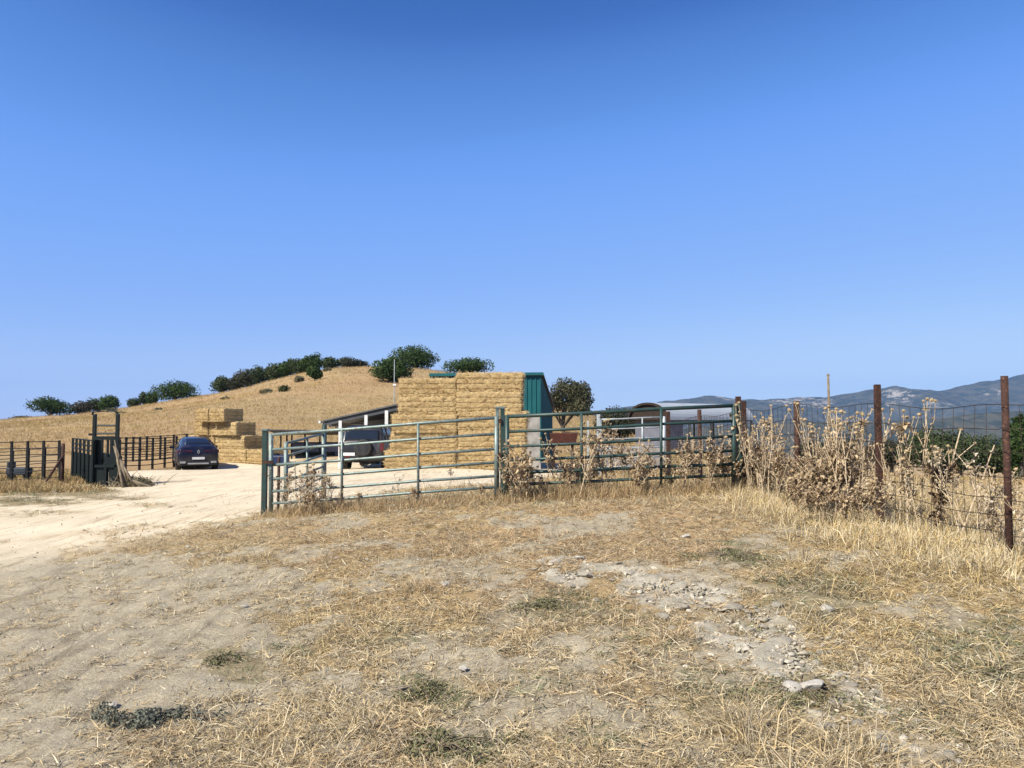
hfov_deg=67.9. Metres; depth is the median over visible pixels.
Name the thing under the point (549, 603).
creeping plant
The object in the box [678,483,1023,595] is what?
weeds under fence
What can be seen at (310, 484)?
thistle
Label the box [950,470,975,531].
thistle
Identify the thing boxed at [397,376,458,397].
straw bale
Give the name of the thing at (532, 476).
thistle
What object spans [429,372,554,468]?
teal shed
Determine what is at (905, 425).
thistle
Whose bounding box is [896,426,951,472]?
valley tree
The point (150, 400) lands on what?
scrub bush
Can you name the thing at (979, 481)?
thistle
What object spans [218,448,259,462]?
straw bale
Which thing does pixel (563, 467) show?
thistle
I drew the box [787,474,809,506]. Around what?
thistle
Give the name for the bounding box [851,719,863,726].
clod
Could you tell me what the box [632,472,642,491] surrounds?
thistle
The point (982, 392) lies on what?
mountain range
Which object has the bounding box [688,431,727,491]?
thistle
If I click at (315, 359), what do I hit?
hedge bush
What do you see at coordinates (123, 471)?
stick
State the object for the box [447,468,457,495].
thistle
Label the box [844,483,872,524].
thistle
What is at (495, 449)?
farm gate
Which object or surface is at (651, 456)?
thistle
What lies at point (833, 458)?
thistle
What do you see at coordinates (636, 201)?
sky
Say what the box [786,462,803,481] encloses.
thistle
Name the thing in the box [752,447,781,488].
thistle
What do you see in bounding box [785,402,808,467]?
thistle
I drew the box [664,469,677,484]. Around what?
thistle
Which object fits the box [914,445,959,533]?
thistle
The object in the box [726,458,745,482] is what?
thistle
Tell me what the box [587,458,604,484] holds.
thistle
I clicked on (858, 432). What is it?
thistle
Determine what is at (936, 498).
dried thistle
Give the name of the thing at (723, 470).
thistle
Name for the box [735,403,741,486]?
gate post
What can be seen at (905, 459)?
thistle
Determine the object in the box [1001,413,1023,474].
valley tree
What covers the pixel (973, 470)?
forked stalk
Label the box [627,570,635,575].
clod
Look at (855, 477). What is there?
thistle
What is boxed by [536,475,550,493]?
thistle
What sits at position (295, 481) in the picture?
thistle
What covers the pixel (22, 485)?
verge grass
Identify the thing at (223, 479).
dirt road
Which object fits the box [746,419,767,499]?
thistle
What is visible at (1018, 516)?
thistle
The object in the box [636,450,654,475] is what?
thistle
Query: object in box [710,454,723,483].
thistle
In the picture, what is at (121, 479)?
stick
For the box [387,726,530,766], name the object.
creeping plant
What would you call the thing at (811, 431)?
thistle
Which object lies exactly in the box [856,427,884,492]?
thistle
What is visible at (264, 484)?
gate post
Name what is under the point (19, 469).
feeder
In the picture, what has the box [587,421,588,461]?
galvanised post
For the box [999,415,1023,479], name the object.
valley tree
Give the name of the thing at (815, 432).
thistle
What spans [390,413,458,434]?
straw bale
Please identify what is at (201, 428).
straw bale
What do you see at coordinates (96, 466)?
cattle crush
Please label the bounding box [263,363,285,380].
hedge bush
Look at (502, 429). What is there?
gate post
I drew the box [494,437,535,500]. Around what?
thistle
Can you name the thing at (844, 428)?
thistle
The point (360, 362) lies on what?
scrub bush
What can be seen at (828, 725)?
clod
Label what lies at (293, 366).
hedge bush
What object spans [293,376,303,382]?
slope shrub
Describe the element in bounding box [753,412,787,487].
thistle
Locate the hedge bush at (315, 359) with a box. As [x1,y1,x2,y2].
[304,352,322,368]
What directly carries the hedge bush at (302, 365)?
on the ground at (78, 662)
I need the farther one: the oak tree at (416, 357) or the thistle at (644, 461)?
the oak tree at (416, 357)
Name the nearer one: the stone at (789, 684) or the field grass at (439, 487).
the stone at (789, 684)
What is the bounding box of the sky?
[0,0,1023,418]
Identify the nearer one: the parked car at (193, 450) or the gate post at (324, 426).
the gate post at (324, 426)
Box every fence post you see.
[666,411,670,473]
[697,409,702,479]
[741,401,747,484]
[793,401,800,498]
[873,384,883,523]
[1000,376,1013,557]
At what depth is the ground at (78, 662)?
5.83 m
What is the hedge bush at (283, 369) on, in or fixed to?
on the ground at (78, 662)
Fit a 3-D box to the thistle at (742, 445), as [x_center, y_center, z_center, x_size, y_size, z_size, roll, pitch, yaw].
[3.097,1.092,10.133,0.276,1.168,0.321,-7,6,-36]
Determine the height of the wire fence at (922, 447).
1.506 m
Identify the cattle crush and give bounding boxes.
[71,410,121,486]
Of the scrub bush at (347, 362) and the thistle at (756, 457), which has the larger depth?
the scrub bush at (347, 362)
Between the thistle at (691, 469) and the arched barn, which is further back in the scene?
the arched barn
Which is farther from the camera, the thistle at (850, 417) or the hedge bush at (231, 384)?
the hedge bush at (231, 384)
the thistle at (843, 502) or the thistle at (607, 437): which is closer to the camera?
the thistle at (843, 502)
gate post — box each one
[261,429,268,517]
[321,424,326,497]
[500,407,504,497]
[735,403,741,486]
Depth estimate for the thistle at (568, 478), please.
11.03 m
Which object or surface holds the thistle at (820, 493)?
on the ground at (78, 662)
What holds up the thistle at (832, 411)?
on the ground at (78, 662)
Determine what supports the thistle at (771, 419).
on the ground at (78, 662)
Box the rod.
[826,374,830,498]
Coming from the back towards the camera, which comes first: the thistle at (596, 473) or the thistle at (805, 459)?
the thistle at (596, 473)
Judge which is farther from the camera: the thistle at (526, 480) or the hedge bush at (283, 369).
the hedge bush at (283, 369)
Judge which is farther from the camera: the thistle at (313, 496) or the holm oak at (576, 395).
the holm oak at (576, 395)
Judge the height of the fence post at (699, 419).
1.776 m
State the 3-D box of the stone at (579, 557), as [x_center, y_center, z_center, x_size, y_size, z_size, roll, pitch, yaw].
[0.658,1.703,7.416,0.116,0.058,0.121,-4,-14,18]
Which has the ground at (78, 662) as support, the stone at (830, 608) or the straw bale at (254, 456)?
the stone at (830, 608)
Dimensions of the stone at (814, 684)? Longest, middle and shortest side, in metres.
0.178 x 0.157 x 0.071 m
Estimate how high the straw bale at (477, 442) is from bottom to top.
0.995 m
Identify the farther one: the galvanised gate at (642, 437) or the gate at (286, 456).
the galvanised gate at (642, 437)
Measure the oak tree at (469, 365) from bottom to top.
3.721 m
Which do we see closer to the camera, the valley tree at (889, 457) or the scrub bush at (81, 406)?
the valley tree at (889, 457)
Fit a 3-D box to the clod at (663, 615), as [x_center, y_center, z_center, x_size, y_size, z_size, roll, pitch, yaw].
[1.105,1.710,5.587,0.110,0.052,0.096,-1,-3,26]
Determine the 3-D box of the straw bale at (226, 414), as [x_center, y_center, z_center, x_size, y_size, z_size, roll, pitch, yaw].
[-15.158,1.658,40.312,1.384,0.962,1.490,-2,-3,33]
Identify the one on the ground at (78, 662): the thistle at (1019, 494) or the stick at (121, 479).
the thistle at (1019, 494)
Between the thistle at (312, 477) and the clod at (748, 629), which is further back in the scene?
the thistle at (312, 477)
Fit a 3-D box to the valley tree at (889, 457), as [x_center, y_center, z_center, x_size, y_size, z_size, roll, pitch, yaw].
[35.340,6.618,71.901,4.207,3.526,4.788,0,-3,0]
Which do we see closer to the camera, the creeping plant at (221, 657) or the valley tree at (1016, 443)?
the creeping plant at (221, 657)
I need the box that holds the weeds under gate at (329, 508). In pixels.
[247,490,515,521]
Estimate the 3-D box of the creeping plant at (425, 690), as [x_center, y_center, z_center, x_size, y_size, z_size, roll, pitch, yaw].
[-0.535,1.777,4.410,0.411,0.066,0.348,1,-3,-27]
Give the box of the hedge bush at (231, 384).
[225,374,242,390]
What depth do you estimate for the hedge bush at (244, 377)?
125.29 m
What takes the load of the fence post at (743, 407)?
on the ground at (78, 662)
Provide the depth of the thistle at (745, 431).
11.16 m
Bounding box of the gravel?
[0,480,1018,766]
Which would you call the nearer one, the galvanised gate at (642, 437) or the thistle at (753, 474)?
the thistle at (753, 474)
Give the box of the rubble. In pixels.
[1,516,1006,767]
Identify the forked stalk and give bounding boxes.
[939,445,996,535]
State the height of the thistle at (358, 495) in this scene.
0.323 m
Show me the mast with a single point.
(394, 384)
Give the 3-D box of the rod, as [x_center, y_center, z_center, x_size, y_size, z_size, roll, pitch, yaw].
[4.175,0.834,9.971,0.061,1.933,0.040,0,-3,0]
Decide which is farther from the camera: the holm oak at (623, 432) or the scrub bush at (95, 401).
the scrub bush at (95, 401)
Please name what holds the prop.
on the ground at (78, 662)
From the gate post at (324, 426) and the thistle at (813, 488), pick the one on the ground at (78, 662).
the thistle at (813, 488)
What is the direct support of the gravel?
on the ground at (78, 662)
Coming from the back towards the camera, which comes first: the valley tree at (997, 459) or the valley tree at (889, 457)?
the valley tree at (889, 457)
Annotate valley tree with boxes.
[791,440,825,461]
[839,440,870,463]
[865,436,910,472]
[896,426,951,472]
[924,429,993,477]
[966,433,1019,478]
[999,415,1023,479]
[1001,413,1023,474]
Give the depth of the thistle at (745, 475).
11.35 m
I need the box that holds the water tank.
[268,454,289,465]
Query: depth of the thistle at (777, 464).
9.64 m
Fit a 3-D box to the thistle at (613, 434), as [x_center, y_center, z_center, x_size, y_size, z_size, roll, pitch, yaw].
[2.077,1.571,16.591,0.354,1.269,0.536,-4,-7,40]
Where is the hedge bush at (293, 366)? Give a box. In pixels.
[288,358,302,373]
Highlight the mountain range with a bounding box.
[593,374,1023,428]
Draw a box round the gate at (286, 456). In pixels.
[284,433,324,505]
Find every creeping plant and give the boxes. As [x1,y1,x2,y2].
[88,701,189,731]
[169,707,230,722]
[194,649,249,668]
[379,677,457,701]
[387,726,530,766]
[507,596,578,609]
[677,547,774,561]
[723,674,870,709]
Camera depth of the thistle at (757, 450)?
10.58 m
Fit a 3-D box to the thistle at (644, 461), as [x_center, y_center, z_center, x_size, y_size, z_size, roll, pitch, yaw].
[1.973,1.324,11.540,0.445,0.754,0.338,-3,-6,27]
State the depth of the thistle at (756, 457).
11.11 m
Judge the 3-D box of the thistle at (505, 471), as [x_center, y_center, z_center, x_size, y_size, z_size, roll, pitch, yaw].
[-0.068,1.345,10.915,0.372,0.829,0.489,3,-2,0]
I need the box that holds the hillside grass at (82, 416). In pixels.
[0,365,682,464]
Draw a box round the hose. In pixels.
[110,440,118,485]
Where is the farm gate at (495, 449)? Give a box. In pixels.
[262,416,501,513]
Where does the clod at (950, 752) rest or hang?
on the ground at (78, 662)
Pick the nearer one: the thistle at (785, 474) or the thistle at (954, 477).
the thistle at (954, 477)
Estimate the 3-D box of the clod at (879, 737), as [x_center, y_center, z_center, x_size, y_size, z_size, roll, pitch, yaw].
[1.748,1.672,3.569,0.072,0.047,0.072,-2,-3,32]
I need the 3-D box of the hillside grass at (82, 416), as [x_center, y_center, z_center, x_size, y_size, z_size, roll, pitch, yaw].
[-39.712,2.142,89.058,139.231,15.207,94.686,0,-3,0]
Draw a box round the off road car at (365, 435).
[339,423,391,468]
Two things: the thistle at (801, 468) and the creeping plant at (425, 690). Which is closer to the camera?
the creeping plant at (425, 690)
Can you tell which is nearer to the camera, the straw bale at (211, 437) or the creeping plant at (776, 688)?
the creeping plant at (776, 688)
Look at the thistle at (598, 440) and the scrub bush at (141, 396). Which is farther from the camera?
the scrub bush at (141, 396)
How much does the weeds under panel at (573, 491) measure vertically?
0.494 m
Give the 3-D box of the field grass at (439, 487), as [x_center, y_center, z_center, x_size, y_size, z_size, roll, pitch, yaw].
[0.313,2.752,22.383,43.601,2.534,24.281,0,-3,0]
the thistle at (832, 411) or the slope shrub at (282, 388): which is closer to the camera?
the thistle at (832, 411)
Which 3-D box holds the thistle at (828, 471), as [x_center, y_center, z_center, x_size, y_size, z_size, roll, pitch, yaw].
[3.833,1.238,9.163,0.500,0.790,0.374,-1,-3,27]
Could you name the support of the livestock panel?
on the ground at (78, 662)
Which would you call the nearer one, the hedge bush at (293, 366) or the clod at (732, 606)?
the clod at (732, 606)
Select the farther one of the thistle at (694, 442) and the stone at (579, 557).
the thistle at (694, 442)
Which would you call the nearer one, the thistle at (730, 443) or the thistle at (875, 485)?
the thistle at (875, 485)
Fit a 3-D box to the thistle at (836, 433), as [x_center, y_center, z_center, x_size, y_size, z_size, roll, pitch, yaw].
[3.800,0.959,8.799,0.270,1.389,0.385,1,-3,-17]
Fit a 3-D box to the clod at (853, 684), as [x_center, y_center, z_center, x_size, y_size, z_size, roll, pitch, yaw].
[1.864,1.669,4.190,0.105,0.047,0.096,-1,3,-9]
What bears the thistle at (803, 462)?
on the ground at (78, 662)
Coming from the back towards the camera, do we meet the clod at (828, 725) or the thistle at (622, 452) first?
the thistle at (622, 452)
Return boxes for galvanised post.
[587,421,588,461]
[597,414,600,473]
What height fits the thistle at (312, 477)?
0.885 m
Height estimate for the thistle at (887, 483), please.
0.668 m
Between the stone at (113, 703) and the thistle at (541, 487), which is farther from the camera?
the thistle at (541, 487)
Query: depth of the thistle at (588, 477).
11.03 m
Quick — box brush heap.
[108,471,175,487]
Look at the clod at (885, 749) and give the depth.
3.46 m
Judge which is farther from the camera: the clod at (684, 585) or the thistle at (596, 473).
the thistle at (596, 473)
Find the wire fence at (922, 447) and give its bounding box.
[668,403,1023,552]
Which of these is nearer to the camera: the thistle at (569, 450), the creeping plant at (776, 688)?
the creeping plant at (776, 688)
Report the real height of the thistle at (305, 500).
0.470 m
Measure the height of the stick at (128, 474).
1.076 m
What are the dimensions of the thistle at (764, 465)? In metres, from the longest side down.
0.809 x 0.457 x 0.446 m
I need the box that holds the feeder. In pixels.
[6,461,32,478]
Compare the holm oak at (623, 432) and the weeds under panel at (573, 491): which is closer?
the weeds under panel at (573, 491)
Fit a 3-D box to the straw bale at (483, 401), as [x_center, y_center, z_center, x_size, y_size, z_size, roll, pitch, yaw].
[-0.850,0.675,28.537,2.689,0.995,1.491,0,-3,0]
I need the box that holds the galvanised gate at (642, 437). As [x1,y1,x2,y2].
[600,416,664,467]
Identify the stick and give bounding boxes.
[113,446,125,486]
[115,448,130,486]
[116,459,124,487]
[121,459,136,486]
[133,480,152,486]
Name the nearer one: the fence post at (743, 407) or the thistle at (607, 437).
the thistle at (607, 437)
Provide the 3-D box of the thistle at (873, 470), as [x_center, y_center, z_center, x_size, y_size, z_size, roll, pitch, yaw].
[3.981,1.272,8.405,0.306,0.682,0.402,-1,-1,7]
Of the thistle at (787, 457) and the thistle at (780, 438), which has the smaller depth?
the thistle at (780, 438)
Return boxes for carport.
[318,403,398,467]
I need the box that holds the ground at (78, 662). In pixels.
[0,366,1023,767]
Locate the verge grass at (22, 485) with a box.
[0,466,115,492]
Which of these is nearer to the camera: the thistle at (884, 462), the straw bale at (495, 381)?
the thistle at (884, 462)
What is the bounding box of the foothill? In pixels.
[633,411,1023,456]
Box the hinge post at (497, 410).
[495,407,499,415]
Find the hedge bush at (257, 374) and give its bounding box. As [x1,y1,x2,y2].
[249,365,273,383]
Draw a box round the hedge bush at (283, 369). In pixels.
[277,358,294,377]
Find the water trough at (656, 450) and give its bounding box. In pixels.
[602,446,665,469]
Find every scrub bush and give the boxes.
[66,400,95,413]
[85,397,104,410]
[126,397,140,406]
[137,392,148,403]
[144,390,159,403]
[337,356,357,366]
[353,359,369,366]
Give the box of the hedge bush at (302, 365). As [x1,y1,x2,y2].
[297,358,309,372]
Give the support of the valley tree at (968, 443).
on the ground at (78, 662)
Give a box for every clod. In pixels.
[577,572,591,577]
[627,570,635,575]
[655,612,668,619]
[678,603,689,609]
[679,583,687,589]
[703,635,715,641]
[724,603,744,610]
[742,627,757,633]
[758,623,768,629]
[768,636,793,644]
[771,601,783,607]
[801,667,810,672]
[810,659,822,665]
[814,721,830,729]
[845,681,858,686]
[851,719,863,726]
[864,682,874,689]
[876,734,891,742]
[879,745,891,752]
[908,718,919,722]
[943,749,957,756]
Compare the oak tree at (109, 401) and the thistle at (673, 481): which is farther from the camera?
the oak tree at (109, 401)
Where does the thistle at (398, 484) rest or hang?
on the ground at (78, 662)
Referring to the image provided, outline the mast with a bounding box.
[393,359,395,403]
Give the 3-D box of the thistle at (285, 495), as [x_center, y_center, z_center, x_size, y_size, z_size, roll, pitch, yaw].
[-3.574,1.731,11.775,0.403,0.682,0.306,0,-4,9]
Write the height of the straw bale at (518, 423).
0.972 m
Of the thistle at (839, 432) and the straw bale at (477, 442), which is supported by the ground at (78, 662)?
the thistle at (839, 432)
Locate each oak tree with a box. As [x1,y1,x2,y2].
[23,395,75,415]
[98,394,120,410]
[147,378,201,400]
[305,365,323,380]
[368,356,414,381]
[387,344,440,368]
[442,356,494,372]
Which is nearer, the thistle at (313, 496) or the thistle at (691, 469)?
the thistle at (313, 496)
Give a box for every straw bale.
[189,433,215,444]
[194,407,223,422]
[194,422,209,436]
[207,421,255,435]
[208,407,242,423]
[214,434,261,448]
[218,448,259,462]
[245,448,283,464]
[382,448,458,468]
[389,432,457,450]
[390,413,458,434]
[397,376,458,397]
[397,396,457,414]
[454,370,525,392]
[455,391,523,411]
[456,449,528,469]
[457,409,530,431]
[457,430,528,450]
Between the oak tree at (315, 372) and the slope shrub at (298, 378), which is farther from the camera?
the slope shrub at (298, 378)
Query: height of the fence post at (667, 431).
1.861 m
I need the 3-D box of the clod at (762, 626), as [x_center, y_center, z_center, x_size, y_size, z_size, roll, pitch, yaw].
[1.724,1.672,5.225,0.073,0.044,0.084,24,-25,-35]
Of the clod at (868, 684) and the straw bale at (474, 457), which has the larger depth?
the straw bale at (474, 457)
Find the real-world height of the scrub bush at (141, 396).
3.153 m
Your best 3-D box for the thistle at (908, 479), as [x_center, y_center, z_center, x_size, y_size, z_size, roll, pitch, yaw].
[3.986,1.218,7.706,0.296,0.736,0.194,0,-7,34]
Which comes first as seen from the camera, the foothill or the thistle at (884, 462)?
the thistle at (884, 462)
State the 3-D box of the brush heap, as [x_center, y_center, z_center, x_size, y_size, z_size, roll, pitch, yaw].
[-11.784,3.031,23.862,2.152,0.620,1.038,0,-3,6]
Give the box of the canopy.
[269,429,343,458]
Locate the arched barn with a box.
[627,402,752,450]
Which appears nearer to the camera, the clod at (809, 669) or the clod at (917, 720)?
the clod at (917, 720)
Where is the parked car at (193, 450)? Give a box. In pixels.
[170,436,218,469]
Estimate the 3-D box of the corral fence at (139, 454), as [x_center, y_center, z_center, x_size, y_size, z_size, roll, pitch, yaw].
[-17.170,3.330,35.678,0.090,1.806,5.701,0,-3,4]
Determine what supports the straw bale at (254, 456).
on the dirt road
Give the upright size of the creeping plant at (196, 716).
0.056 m
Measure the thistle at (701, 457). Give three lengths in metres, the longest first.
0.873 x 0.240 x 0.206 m
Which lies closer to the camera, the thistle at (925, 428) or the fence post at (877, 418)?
the thistle at (925, 428)
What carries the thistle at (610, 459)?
on the ground at (78, 662)
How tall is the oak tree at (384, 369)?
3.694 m
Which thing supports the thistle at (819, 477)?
on the ground at (78, 662)
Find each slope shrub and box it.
[259,388,272,392]
[278,385,290,391]
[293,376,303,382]
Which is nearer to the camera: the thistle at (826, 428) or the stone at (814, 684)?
the stone at (814, 684)
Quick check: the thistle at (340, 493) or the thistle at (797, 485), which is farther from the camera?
the thistle at (340, 493)
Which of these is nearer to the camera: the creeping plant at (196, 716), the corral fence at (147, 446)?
the creeping plant at (196, 716)
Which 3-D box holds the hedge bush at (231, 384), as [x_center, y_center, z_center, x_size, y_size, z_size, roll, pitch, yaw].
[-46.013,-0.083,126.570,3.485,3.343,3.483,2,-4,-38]
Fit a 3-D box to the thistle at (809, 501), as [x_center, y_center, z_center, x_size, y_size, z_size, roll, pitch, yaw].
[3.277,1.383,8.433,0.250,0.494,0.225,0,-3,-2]
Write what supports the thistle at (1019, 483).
on the ground at (78, 662)
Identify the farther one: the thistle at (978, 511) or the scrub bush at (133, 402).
the scrub bush at (133, 402)
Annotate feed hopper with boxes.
[549,433,577,468]
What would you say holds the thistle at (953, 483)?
on the ground at (78, 662)
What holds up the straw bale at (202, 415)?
on the straw bale at (236, 428)
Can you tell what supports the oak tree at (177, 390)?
on the ground at (78, 662)
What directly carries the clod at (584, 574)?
on the ground at (78, 662)
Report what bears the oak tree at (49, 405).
on the ground at (78, 662)
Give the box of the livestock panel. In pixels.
[505,404,736,497]
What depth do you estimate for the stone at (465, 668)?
4.78 m
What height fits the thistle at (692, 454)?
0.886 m
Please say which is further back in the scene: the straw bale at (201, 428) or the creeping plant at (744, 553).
the straw bale at (201, 428)
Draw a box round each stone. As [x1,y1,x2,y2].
[108,701,116,707]
[458,665,467,670]
[549,559,561,562]
[573,555,584,560]
[782,680,801,692]
[800,679,823,692]
[820,604,833,612]
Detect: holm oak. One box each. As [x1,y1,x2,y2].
[548,377,594,432]
[593,405,634,439]
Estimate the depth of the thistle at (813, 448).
9.31 m
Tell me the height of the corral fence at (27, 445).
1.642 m
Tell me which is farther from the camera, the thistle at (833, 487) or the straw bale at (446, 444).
the straw bale at (446, 444)
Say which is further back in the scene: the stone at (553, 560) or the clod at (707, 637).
the stone at (553, 560)
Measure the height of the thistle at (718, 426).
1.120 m
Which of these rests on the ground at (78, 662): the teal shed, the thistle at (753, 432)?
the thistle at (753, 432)
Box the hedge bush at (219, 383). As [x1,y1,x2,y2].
[209,375,229,392]
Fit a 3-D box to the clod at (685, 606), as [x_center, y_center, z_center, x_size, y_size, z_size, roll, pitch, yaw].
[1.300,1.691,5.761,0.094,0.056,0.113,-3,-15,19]
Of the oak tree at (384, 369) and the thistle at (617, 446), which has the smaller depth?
the thistle at (617, 446)
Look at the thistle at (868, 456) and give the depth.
8.80 m
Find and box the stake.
[277,457,279,509]
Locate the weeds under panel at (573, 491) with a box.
[474,474,772,505]
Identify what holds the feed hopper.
on the dirt road
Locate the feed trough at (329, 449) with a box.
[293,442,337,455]
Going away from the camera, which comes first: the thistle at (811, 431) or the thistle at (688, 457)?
the thistle at (811, 431)
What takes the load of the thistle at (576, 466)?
on the ground at (78, 662)
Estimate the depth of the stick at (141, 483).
23.41 m
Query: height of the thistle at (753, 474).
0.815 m
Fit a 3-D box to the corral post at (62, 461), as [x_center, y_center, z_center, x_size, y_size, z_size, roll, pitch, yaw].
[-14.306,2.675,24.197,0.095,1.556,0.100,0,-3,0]
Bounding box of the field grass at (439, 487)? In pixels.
[0,460,1023,538]
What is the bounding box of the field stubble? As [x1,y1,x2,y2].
[535,431,1023,504]
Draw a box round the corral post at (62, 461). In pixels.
[60,443,64,483]
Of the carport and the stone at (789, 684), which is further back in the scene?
the carport
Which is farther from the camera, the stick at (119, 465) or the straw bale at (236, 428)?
the straw bale at (236, 428)
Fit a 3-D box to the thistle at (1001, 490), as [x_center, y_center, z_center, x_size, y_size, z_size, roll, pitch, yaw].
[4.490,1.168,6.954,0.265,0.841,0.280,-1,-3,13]
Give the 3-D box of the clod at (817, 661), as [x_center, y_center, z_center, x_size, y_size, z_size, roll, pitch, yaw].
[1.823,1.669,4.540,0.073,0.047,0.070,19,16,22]
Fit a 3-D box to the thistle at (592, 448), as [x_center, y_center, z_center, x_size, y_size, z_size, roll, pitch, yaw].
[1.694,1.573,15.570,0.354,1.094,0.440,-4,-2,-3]
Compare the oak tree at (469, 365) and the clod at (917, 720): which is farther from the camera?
the oak tree at (469, 365)
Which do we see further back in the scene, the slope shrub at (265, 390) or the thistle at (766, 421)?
the slope shrub at (265, 390)
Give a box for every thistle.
[269,471,300,513]
[273,475,292,507]
[288,473,315,515]
[294,461,296,506]
[295,463,331,514]
[299,470,325,502]
[302,488,310,508]
[309,490,320,513]
[315,476,336,513]
[320,475,342,506]
[335,490,351,508]
[356,493,361,505]
[392,474,403,495]
[409,487,417,502]
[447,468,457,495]
[478,484,486,497]
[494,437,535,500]
[495,450,519,502]
[505,444,534,500]
[528,465,541,487]
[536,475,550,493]
[539,433,570,491]
[557,459,574,489]
[558,462,573,477]
[567,446,577,464]
[570,449,598,486]
[571,453,584,486]
[575,430,607,500]
[583,416,616,485]
[584,434,601,474]
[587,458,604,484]
[589,434,621,486]
[597,429,617,476]
[611,433,636,482]
[614,438,627,471]
[625,437,664,495]
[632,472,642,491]
[633,448,654,482]
[634,440,644,491]
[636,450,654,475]
[645,445,654,474]
[654,456,679,485]
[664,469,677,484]
[672,434,702,493]
[678,454,700,482]
[681,432,701,480]
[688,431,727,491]
[690,439,698,473]
[696,439,707,474]
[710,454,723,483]
[714,439,742,489]
[717,425,730,479]
[721,441,745,471]
[725,429,751,461]
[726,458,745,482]
[729,411,761,490]
[732,401,754,488]
[733,422,754,495]
[738,428,769,493]
[742,440,770,481]
[742,446,767,484]
[743,425,756,489]
[743,436,767,488]
[743,455,760,487]
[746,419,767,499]
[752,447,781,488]
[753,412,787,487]
[755,448,772,490]
[756,424,775,497]
[756,441,795,502]
[759,404,790,498]
[761,441,798,492]
[762,430,783,500]
[773,444,793,489]
[781,463,792,484]
[782,478,801,507]
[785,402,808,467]
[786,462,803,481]
[787,456,807,497]
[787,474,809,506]
[788,471,815,512]
[790,470,818,514]
[791,418,822,515]
[792,467,805,498]
[794,486,815,525]
[795,451,830,487]
[801,422,822,470]
[807,455,847,512]
[807,482,837,525]
[808,481,827,518]
[809,424,832,459]
[810,430,848,512]
[810,437,847,508]
[814,405,833,467]
[817,455,851,505]
[819,410,842,491]
[821,475,851,519]
[823,407,845,517]
[824,409,873,496]
[826,427,865,486]
[829,410,858,513]
[832,447,854,504]
[834,486,855,519]
[838,446,874,506]
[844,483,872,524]
[846,416,870,511]
[846,450,872,505]
[850,434,874,512]
[852,422,874,513]
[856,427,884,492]
[858,477,895,521]
[860,469,888,513]
[869,408,896,512]
[870,443,902,521]
[873,473,895,527]
[883,409,922,522]
[888,468,917,526]
[895,447,931,524]
[911,397,936,524]
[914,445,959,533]
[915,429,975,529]
[941,474,974,523]
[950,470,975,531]
[966,483,987,538]
[968,465,999,543]
[971,490,1012,543]
[983,466,1020,544]
[1002,495,1023,552]
[1011,471,1023,501]
[1013,483,1023,551]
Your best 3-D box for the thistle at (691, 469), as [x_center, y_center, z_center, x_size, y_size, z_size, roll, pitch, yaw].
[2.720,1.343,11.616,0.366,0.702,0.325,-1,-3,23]
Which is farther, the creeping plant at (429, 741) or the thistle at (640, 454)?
the thistle at (640, 454)
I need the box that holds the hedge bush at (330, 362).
[320,356,340,368]
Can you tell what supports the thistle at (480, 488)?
on the ground at (78, 662)
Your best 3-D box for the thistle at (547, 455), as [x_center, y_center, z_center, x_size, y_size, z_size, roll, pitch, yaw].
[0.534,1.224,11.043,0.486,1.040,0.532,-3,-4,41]
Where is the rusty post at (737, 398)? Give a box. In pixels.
[735,396,740,402]
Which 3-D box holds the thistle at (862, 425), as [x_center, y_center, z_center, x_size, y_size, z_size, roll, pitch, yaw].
[4.029,0.974,9.135,0.623,1.372,0.349,1,-3,-20]
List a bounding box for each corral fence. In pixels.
[0,440,60,469]
[0,446,61,480]
[110,436,177,469]
[120,434,190,461]
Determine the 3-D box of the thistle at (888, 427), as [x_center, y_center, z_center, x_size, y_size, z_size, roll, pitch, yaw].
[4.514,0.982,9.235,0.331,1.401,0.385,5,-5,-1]
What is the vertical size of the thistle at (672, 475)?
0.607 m
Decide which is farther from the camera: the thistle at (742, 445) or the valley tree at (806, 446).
the valley tree at (806, 446)
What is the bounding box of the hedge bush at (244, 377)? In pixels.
[232,368,260,386]
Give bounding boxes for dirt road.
[0,458,568,561]
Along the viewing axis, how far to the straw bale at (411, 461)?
27.72 m
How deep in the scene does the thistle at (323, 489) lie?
11.24 m
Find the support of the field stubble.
on the ground at (78, 662)
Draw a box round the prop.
[44,456,62,483]
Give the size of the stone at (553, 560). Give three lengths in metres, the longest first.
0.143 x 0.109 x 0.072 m
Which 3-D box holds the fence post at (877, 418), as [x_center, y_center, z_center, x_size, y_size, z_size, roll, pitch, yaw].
[4.040,0.930,8.364,0.060,1.851,0.060,0,-3,0]
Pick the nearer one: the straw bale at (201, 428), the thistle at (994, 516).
the thistle at (994, 516)

